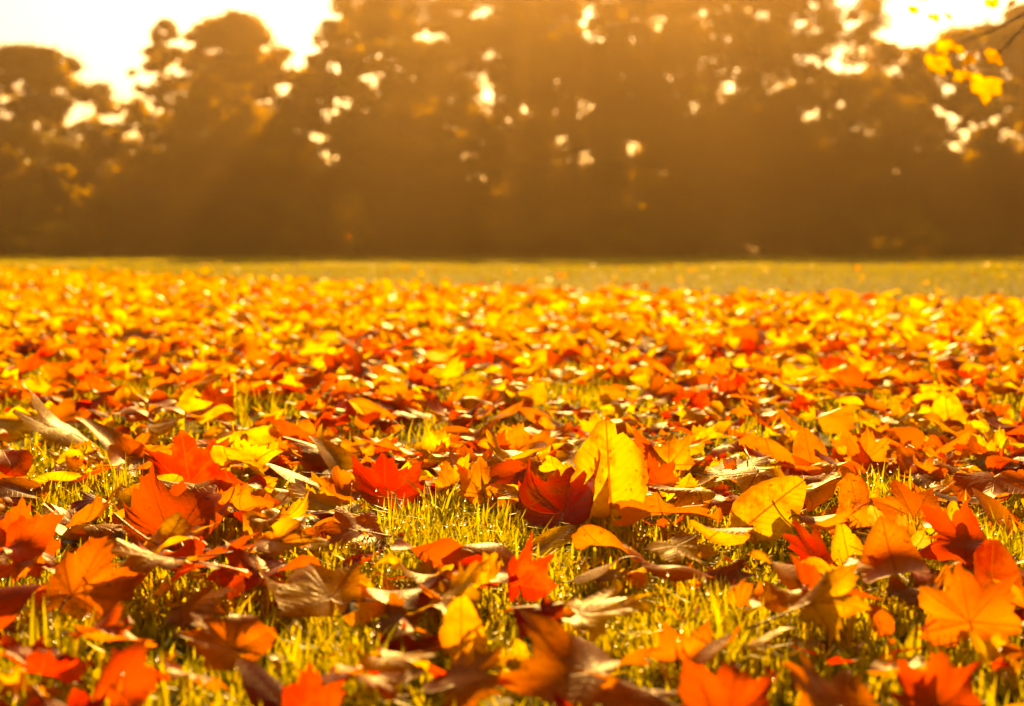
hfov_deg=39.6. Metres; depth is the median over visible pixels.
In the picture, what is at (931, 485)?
maple leaf
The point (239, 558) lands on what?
maple leaf
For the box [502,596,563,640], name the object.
maple leaf
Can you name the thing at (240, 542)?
maple leaf
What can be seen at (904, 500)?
maple leaf
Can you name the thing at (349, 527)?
maple leaf
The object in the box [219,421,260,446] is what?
maple leaf
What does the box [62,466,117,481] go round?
oval leaf
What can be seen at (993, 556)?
oval leaf
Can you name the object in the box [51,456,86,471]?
maple leaf
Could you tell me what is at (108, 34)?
sky
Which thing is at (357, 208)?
bush
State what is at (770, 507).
oval leaf
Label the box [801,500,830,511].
oval leaf
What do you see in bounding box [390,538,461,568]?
oval leaf
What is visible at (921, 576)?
maple leaf
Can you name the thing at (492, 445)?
maple leaf
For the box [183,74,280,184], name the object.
broadleaf tree
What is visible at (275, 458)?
maple leaf
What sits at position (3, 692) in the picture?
oval leaf
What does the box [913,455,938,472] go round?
maple leaf
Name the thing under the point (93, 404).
maple leaf
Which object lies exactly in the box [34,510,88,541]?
oval leaf
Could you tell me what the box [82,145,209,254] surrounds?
bush
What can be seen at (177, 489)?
maple leaf
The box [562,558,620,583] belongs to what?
oval leaf
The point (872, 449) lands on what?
maple leaf
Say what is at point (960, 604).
maple leaf
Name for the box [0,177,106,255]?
bush
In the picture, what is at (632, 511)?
maple leaf
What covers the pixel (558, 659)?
maple leaf
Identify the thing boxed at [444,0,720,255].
broadleaf tree
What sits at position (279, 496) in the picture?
oval leaf
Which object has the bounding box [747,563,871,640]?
maple leaf
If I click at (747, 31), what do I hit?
broadleaf tree
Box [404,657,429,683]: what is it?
oval leaf
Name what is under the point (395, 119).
broadleaf tree
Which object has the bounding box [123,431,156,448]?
maple leaf
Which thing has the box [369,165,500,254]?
bush
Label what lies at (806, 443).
oval leaf
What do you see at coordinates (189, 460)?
maple leaf
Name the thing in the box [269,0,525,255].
broadleaf tree
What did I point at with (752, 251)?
woodland undergrowth
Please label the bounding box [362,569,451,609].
oval leaf
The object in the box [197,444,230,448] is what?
oval leaf
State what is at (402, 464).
maple leaf
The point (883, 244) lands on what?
bush
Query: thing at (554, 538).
oval leaf
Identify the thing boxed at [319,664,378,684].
maple leaf
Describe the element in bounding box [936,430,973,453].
oval leaf
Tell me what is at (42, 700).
oval leaf
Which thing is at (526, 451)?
oval leaf
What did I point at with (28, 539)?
maple leaf
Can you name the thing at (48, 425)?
maple leaf
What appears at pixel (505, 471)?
oval leaf
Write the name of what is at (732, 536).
oval leaf
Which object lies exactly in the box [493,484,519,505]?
maple leaf
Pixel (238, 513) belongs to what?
oval leaf
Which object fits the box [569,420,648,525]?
oval leaf
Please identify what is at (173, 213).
bush
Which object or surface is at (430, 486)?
maple leaf
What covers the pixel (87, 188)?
bush
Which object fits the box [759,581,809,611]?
oval leaf
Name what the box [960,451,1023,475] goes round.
maple leaf
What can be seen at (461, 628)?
oval leaf
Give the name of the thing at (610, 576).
oval leaf
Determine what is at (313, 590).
maple leaf
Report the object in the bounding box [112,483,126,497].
maple leaf
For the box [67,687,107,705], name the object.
maple leaf
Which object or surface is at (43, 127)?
broadleaf tree
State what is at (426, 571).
maple leaf
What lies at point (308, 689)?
maple leaf
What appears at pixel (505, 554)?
oval leaf
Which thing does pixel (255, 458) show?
maple leaf
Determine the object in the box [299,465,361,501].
maple leaf
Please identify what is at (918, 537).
maple leaf
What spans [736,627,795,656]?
maple leaf
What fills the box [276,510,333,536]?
maple leaf
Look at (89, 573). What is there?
maple leaf
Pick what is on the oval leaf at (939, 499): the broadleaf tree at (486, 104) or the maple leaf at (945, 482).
the maple leaf at (945, 482)
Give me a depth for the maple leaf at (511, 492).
1.57 m
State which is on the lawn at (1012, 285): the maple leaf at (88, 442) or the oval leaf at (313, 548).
the oval leaf at (313, 548)
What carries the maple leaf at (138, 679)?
on the lawn at (1012, 285)
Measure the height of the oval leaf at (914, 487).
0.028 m
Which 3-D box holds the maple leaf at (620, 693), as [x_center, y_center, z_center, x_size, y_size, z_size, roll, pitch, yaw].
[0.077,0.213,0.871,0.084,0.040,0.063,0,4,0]
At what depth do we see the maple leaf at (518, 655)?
0.99 m
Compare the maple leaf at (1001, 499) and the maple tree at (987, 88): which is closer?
the maple leaf at (1001, 499)
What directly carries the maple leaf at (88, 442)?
on the fallen leaves
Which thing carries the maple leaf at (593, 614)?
on the lawn at (1012, 285)
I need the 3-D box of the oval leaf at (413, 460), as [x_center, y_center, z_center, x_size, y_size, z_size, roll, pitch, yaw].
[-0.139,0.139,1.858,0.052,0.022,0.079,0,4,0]
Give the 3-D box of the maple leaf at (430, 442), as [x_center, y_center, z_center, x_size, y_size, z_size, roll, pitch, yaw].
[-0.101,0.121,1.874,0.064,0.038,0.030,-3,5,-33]
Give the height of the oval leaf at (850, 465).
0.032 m
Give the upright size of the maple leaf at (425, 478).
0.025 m
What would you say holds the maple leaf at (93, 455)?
on the oval leaf at (95, 468)
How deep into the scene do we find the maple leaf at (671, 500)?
1.65 m
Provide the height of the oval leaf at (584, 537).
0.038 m
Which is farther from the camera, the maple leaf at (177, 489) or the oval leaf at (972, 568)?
the maple leaf at (177, 489)
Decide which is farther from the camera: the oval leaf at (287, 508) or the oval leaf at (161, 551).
the oval leaf at (287, 508)
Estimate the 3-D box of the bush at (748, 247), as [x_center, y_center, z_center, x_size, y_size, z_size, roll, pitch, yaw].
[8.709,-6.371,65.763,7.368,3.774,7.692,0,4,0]
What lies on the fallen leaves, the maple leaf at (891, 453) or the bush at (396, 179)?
the maple leaf at (891, 453)
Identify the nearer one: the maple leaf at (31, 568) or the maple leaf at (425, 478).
the maple leaf at (31, 568)
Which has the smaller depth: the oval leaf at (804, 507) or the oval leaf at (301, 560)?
the oval leaf at (301, 560)
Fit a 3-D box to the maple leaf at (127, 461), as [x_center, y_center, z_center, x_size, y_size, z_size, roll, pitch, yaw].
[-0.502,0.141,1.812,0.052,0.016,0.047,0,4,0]
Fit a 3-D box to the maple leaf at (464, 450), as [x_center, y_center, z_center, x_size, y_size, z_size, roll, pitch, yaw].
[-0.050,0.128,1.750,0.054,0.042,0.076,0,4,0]
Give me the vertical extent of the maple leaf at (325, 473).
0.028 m
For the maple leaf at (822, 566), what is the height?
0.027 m
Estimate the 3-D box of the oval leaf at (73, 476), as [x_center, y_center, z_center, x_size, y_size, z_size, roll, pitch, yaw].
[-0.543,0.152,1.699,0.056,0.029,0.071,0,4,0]
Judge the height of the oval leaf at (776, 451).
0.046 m
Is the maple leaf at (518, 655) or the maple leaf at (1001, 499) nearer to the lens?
the maple leaf at (518, 655)
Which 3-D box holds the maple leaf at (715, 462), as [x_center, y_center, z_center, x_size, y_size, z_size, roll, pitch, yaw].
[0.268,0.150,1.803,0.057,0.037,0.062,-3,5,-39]
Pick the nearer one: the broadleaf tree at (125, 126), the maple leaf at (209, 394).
the maple leaf at (209, 394)
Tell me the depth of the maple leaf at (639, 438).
1.79 m
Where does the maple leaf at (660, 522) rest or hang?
on the lawn at (1012, 285)
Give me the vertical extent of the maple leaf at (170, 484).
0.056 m
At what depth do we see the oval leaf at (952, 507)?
1.35 m
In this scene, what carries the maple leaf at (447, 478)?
on the lawn at (1012, 285)
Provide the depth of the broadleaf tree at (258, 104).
68.37 m
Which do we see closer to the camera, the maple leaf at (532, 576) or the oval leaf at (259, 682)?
the oval leaf at (259, 682)
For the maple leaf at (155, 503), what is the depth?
1.41 m
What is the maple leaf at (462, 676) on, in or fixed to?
on the lawn at (1012, 285)
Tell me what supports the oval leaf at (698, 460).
on the maple leaf at (702, 463)
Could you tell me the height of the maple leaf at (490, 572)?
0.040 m
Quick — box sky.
[0,0,1023,246]
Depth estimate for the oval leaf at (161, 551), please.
1.29 m
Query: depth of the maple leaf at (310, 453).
1.84 m
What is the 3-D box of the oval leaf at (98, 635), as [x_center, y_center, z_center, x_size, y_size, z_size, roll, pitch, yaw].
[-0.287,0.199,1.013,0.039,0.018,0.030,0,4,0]
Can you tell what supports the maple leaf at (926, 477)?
on the lawn at (1012, 285)
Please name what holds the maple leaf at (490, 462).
on the maple leaf
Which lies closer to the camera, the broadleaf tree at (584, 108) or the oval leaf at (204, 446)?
the oval leaf at (204, 446)
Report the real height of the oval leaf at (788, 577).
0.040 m
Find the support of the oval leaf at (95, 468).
on the lawn at (1012, 285)
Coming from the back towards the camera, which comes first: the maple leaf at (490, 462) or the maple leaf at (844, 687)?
the maple leaf at (490, 462)
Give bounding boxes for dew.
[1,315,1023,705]
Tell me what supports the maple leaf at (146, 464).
on the lawn at (1012, 285)
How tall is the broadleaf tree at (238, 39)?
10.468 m
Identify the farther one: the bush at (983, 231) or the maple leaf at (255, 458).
the bush at (983, 231)
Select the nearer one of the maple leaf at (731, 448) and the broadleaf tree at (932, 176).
the maple leaf at (731, 448)
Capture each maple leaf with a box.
[0,497,60,556]
[0,513,65,567]
[0,555,44,582]
[0,633,96,689]
[0,664,65,696]
[1,489,53,506]
[5,480,59,505]
[12,388,98,452]
[30,536,145,628]
[42,483,121,527]
[47,446,103,465]
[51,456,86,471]
[60,455,91,478]
[62,601,131,639]
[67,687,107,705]
[69,490,120,511]
[70,524,127,539]
[73,440,102,451]
[75,391,107,429]
[91,638,168,705]
[102,456,135,471]
[103,538,232,577]
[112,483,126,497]
[112,512,215,567]
[122,461,234,551]
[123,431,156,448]
[134,448,171,471]
[136,527,205,571]
[137,475,210,491]
[139,480,186,496]
[141,429,229,487]
[142,581,235,630]
[157,659,228,691]
[162,542,212,553]
[167,559,251,584]
[173,532,258,574]
[173,613,277,670]
[186,380,238,429]
[204,542,287,600]
[210,433,282,477]
[217,482,289,517]
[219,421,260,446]
[220,463,248,470]
[222,539,289,557]
[243,488,316,540]
[247,517,324,558]
[250,475,277,495]
[256,562,390,625]
[265,453,283,464]
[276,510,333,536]
[282,663,346,705]
[283,436,361,471]
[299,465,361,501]
[301,469,354,479]
[306,484,346,500]
[307,515,358,539]
[317,506,391,544]
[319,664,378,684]
[334,666,410,700]
[340,547,380,567]
[350,453,423,510]
[352,530,403,547]
[358,645,433,674]
[359,451,401,464]
[360,574,404,590]
[364,459,414,470]
[366,592,441,650]
[372,554,453,582]
[379,620,440,662]
[381,645,518,705]
[401,461,436,479]
[407,557,491,616]
[410,431,454,456]
[419,476,436,480]
[419,480,440,498]
[419,582,476,609]
[428,450,458,464]
[432,552,500,594]
[433,453,474,492]
[441,432,460,442]
[448,441,492,466]
[451,456,512,466]
[456,455,516,508]
[478,429,541,476]
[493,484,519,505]
[494,483,517,500]
[496,639,528,671]
[497,607,648,705]
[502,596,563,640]
[507,532,556,603]
[518,448,600,528]
[529,444,557,457]
[532,437,571,457]
[558,581,654,639]
[559,463,576,474]
[576,670,676,705]
[610,492,717,527]
[633,429,654,457]
[641,433,695,475]
[641,515,683,527]
[644,533,717,564]
[645,453,678,491]
[646,484,715,508]
[646,619,725,663]
[658,463,690,479]
[664,473,714,487]
[670,487,705,502]
[676,657,780,705]
[689,558,755,592]
[691,454,774,481]
[692,483,730,508]
[695,461,709,465]
[705,428,755,458]
[706,458,722,468]
[711,449,784,493]
[715,485,732,516]
[723,456,789,482]
[727,577,775,607]
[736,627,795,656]
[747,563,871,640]
[766,465,847,511]
[780,649,880,705]
[782,519,836,576]
[789,553,881,599]
[791,474,828,484]
[801,557,873,573]
[808,469,840,486]
[826,499,869,535]
[830,430,851,453]
[838,485,879,506]
[842,427,892,471]
[852,505,935,547]
[856,555,953,590]
[865,655,929,676]
[870,479,945,528]
[882,464,907,478]
[884,562,956,607]
[885,449,896,470]
[891,650,983,705]
[892,457,947,485]
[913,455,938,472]
[917,443,973,464]
[917,456,972,474]
[917,562,1021,653]
[918,500,1017,569]
[920,477,953,494]
[929,476,973,501]
[932,460,969,473]
[947,470,1023,504]
[950,464,981,472]
[959,426,1009,459]
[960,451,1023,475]
[967,628,1020,692]
[972,471,1008,501]
[995,493,1012,496]
[1014,461,1023,469]
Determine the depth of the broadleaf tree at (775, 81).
67.25 m
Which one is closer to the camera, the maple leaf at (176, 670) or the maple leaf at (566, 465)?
the maple leaf at (176, 670)
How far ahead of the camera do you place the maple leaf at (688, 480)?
1.62 m
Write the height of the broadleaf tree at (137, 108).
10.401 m
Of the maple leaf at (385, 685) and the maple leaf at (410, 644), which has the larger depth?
the maple leaf at (410, 644)
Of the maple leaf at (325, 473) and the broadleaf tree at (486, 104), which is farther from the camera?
the broadleaf tree at (486, 104)
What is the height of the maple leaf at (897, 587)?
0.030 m
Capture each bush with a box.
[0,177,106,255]
[11,176,121,254]
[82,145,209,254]
[94,184,217,255]
[284,166,384,254]
[332,193,374,255]
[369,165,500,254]
[475,158,582,254]
[569,172,672,254]
[663,177,767,254]
[750,156,887,254]
[859,208,947,255]
[925,193,1023,255]
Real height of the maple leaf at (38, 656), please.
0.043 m
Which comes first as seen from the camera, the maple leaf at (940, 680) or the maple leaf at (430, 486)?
the maple leaf at (940, 680)
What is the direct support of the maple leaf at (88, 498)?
on the oval leaf at (126, 496)
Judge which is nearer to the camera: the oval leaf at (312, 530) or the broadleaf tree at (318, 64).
the oval leaf at (312, 530)
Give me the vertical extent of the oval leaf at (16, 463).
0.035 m
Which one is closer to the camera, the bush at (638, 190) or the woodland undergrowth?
the bush at (638, 190)
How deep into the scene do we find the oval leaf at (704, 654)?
0.96 m
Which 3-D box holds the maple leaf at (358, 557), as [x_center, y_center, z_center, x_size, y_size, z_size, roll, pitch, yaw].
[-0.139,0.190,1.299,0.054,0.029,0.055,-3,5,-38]
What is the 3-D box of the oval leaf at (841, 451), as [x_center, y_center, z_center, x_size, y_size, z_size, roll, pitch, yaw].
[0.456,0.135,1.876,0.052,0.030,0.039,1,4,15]
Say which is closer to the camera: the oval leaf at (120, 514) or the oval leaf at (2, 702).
the oval leaf at (2, 702)
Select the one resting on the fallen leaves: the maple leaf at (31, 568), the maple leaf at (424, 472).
the maple leaf at (424, 472)
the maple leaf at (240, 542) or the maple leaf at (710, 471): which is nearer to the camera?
the maple leaf at (240, 542)
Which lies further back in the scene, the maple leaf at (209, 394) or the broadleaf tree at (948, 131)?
the broadleaf tree at (948, 131)
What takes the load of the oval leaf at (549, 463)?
on the oval leaf at (563, 457)
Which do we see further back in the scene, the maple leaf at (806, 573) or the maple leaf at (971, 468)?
the maple leaf at (971, 468)
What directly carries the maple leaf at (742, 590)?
on the lawn at (1012, 285)
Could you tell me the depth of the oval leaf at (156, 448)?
1.85 m
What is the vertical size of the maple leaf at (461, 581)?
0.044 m
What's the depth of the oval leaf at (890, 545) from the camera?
1.20 m
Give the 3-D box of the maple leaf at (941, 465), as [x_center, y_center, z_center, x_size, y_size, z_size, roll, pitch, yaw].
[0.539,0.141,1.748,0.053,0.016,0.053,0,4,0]
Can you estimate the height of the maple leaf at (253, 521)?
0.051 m
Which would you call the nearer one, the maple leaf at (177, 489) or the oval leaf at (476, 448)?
the maple leaf at (177, 489)
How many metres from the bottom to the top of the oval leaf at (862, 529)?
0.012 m
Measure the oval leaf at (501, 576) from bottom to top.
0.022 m
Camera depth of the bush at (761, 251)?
62.15 m
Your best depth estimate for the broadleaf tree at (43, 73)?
58.02 m
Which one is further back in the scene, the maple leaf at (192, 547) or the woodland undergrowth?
the woodland undergrowth
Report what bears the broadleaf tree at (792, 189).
on the lawn at (1012, 285)
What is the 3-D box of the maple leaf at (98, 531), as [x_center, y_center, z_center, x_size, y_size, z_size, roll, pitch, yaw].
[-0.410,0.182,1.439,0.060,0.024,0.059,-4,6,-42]
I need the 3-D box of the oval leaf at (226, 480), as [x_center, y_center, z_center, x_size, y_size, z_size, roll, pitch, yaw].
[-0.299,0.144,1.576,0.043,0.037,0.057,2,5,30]
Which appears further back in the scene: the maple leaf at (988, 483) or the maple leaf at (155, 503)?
the maple leaf at (988, 483)
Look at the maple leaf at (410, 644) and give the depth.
1.03 m
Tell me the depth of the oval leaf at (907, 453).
1.85 m
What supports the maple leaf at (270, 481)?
on the lawn at (1012, 285)
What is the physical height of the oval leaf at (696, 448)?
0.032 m
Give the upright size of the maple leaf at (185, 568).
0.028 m
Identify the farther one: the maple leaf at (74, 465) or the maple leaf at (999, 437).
the maple leaf at (999, 437)
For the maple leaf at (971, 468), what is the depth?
1.75 m
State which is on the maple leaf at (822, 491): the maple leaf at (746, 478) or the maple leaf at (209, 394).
the maple leaf at (746, 478)
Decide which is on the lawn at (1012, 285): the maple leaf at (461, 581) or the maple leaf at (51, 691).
the maple leaf at (51, 691)
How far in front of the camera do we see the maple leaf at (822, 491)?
1.48 m
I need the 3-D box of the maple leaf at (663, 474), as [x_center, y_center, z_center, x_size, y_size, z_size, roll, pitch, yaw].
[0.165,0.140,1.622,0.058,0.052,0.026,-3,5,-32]
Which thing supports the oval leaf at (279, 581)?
on the lawn at (1012, 285)
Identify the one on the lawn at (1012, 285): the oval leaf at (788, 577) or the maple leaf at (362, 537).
the maple leaf at (362, 537)
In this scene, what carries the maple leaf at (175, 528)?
on the oval leaf
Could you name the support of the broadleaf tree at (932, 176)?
on the lawn at (1012, 285)
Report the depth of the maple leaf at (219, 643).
1.02 m
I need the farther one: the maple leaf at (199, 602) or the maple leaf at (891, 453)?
the maple leaf at (891, 453)
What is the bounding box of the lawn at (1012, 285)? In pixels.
[0,249,1023,705]
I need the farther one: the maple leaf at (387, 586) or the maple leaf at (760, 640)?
the maple leaf at (387, 586)
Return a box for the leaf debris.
[0,327,1023,705]
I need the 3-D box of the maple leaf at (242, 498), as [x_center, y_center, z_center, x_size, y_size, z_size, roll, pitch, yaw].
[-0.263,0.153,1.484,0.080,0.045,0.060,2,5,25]
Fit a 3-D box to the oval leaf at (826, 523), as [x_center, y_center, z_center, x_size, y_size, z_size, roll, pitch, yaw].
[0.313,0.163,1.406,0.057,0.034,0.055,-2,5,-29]
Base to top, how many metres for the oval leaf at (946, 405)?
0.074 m
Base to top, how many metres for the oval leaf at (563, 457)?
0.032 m
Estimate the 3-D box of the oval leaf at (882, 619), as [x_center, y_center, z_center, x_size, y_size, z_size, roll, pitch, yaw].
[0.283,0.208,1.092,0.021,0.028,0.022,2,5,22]
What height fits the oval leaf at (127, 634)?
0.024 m
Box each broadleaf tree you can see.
[0,41,141,255]
[0,93,113,254]
[40,110,163,254]
[119,16,201,254]
[135,7,341,255]
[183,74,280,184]
[191,102,275,186]
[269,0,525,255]
[277,46,395,254]
[319,0,457,254]
[394,0,584,254]
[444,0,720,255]
[553,0,723,252]
[590,0,815,254]
[653,0,842,251]
[718,0,915,255]
[795,68,965,175]
[825,16,1023,255]
[955,1,1023,156]
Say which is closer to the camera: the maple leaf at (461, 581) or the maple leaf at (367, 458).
the maple leaf at (461, 581)
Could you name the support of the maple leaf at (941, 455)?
on the lawn at (1012, 285)
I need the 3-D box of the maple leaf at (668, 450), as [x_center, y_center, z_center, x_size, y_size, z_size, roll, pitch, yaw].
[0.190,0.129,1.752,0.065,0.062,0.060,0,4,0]
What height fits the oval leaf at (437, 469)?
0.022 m
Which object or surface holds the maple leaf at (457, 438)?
on the fallen leaves
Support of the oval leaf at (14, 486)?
on the maple leaf at (44, 488)
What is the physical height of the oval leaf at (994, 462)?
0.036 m
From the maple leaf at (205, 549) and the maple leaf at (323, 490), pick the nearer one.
the maple leaf at (205, 549)
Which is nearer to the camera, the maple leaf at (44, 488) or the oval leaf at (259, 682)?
the oval leaf at (259, 682)
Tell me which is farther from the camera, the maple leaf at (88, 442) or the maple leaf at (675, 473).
the maple leaf at (88, 442)
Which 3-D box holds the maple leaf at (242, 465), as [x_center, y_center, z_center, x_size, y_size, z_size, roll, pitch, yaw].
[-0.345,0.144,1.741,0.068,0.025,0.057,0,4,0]
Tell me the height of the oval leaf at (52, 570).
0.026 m
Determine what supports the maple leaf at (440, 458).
on the lawn at (1012, 285)
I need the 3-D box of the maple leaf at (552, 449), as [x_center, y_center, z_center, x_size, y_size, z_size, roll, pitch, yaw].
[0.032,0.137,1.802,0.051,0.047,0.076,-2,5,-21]
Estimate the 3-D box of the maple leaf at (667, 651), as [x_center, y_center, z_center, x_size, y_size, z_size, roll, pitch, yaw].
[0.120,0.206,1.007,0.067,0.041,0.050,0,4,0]
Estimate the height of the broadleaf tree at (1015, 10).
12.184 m
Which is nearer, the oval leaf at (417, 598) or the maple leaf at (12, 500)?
the oval leaf at (417, 598)
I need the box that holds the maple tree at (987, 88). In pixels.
[907,0,1023,105]
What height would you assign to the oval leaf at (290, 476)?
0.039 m
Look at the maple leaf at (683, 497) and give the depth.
1.48 m
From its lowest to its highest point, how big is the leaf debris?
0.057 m
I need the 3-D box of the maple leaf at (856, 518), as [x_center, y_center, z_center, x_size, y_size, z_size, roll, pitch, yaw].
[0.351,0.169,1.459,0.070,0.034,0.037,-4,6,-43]
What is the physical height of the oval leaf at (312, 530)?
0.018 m
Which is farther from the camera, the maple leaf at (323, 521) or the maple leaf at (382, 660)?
the maple leaf at (323, 521)
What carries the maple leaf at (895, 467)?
on the lawn at (1012, 285)
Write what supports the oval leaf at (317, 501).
on the lawn at (1012, 285)
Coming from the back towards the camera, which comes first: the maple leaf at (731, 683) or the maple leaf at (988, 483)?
the maple leaf at (988, 483)
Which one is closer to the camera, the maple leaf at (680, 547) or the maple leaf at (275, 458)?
the maple leaf at (680, 547)
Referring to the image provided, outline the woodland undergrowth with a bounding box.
[39,143,962,253]
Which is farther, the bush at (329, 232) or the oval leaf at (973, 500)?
the bush at (329, 232)
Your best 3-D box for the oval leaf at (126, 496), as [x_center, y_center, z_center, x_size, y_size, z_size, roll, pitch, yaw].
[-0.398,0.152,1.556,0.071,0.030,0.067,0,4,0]
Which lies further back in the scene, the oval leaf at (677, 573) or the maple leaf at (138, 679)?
the oval leaf at (677, 573)
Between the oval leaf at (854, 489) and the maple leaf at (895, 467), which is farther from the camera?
the maple leaf at (895, 467)
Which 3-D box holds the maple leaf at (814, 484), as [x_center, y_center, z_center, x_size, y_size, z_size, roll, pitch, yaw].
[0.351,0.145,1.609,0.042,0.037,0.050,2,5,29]
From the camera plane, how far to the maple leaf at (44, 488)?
1.63 m
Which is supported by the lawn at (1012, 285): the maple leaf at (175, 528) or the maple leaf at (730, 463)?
the maple leaf at (730, 463)
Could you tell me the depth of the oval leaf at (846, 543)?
1.32 m
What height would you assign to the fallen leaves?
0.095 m
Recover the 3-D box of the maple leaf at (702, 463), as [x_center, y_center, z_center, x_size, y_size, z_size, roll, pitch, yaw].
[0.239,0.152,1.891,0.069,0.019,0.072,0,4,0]
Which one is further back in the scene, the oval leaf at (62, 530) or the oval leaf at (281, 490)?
the oval leaf at (281, 490)
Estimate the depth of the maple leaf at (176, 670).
0.91 m
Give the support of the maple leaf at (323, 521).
on the lawn at (1012, 285)
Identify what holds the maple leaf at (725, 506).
on the lawn at (1012, 285)
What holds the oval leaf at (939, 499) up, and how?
on the lawn at (1012, 285)
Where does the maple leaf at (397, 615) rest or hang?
on the lawn at (1012, 285)
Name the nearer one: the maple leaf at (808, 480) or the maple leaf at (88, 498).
the maple leaf at (88, 498)
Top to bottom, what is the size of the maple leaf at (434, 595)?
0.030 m
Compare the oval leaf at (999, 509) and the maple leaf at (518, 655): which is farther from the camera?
the oval leaf at (999, 509)
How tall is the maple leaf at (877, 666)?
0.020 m
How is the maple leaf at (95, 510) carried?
on the lawn at (1012, 285)
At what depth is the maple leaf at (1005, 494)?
1.63 m
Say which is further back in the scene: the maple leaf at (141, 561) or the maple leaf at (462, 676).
the maple leaf at (141, 561)
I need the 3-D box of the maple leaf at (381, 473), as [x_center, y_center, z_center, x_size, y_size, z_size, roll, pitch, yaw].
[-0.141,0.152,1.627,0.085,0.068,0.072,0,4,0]
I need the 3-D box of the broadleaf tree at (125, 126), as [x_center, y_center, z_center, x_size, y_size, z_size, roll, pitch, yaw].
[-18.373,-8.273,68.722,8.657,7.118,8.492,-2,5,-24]
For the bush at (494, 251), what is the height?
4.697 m
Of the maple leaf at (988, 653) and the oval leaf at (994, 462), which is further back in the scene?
the oval leaf at (994, 462)
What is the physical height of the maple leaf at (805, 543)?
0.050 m
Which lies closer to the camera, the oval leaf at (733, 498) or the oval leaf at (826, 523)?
the oval leaf at (826, 523)
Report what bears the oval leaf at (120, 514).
on the lawn at (1012, 285)
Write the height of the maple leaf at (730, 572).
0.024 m
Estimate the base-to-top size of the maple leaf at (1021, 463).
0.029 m
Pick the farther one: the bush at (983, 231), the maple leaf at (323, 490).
the bush at (983, 231)
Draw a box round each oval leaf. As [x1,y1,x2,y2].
[0,449,32,476]
[0,477,42,498]
[0,582,48,629]
[0,685,8,697]
[0,699,26,705]
[27,685,65,705]
[32,471,84,483]
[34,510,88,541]
[38,554,74,572]
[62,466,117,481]
[75,625,137,641]
[84,464,107,473]
[103,509,124,522]
[115,474,182,508]
[116,616,156,646]
[144,444,172,455]
[157,548,171,554]
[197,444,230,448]
[217,470,266,491]
[228,501,268,521]
[232,505,290,521]
[236,656,285,705]
[253,555,319,586]
[255,492,293,506]
[264,521,326,546]
[266,463,319,491]
[266,485,290,497]
[272,578,290,583]
[288,482,377,519]
[298,535,329,555]
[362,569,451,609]
[387,452,423,464]
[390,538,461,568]
[394,554,518,583]
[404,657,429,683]
[433,465,460,486]
[439,595,485,660]
[441,543,515,588]
[457,440,493,458]
[487,460,526,488]
[509,441,546,459]
[531,525,575,557]
[534,450,577,480]
[539,455,563,471]
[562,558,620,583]
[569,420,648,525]
[572,525,643,562]
[587,562,656,581]
[617,556,712,581]
[655,442,703,455]
[690,520,752,545]
[692,455,707,463]
[692,625,740,666]
[715,486,737,502]
[730,476,805,543]
[746,437,794,468]
[751,550,809,591]
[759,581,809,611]
[788,502,861,530]
[793,428,827,464]
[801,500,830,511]
[814,449,865,474]
[831,524,862,566]
[838,446,846,456]
[838,473,869,509]
[851,527,869,532]
[861,515,929,585]
[868,603,893,645]
[892,481,943,505]
[896,444,937,473]
[921,501,958,534]
[930,390,965,438]
[933,491,979,503]
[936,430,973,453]
[938,498,969,507]
[961,562,1023,576]
[972,488,1018,539]
[973,539,1022,588]
[985,447,1023,470]
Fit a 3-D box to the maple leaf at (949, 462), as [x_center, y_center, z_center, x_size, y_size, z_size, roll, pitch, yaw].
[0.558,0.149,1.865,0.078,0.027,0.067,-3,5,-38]
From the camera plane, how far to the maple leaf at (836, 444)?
1.91 m
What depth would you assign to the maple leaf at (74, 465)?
1.78 m
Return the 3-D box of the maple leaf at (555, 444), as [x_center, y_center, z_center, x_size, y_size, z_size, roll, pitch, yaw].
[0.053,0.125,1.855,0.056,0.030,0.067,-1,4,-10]
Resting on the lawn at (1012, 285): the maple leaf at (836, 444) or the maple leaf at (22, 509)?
the maple leaf at (22, 509)

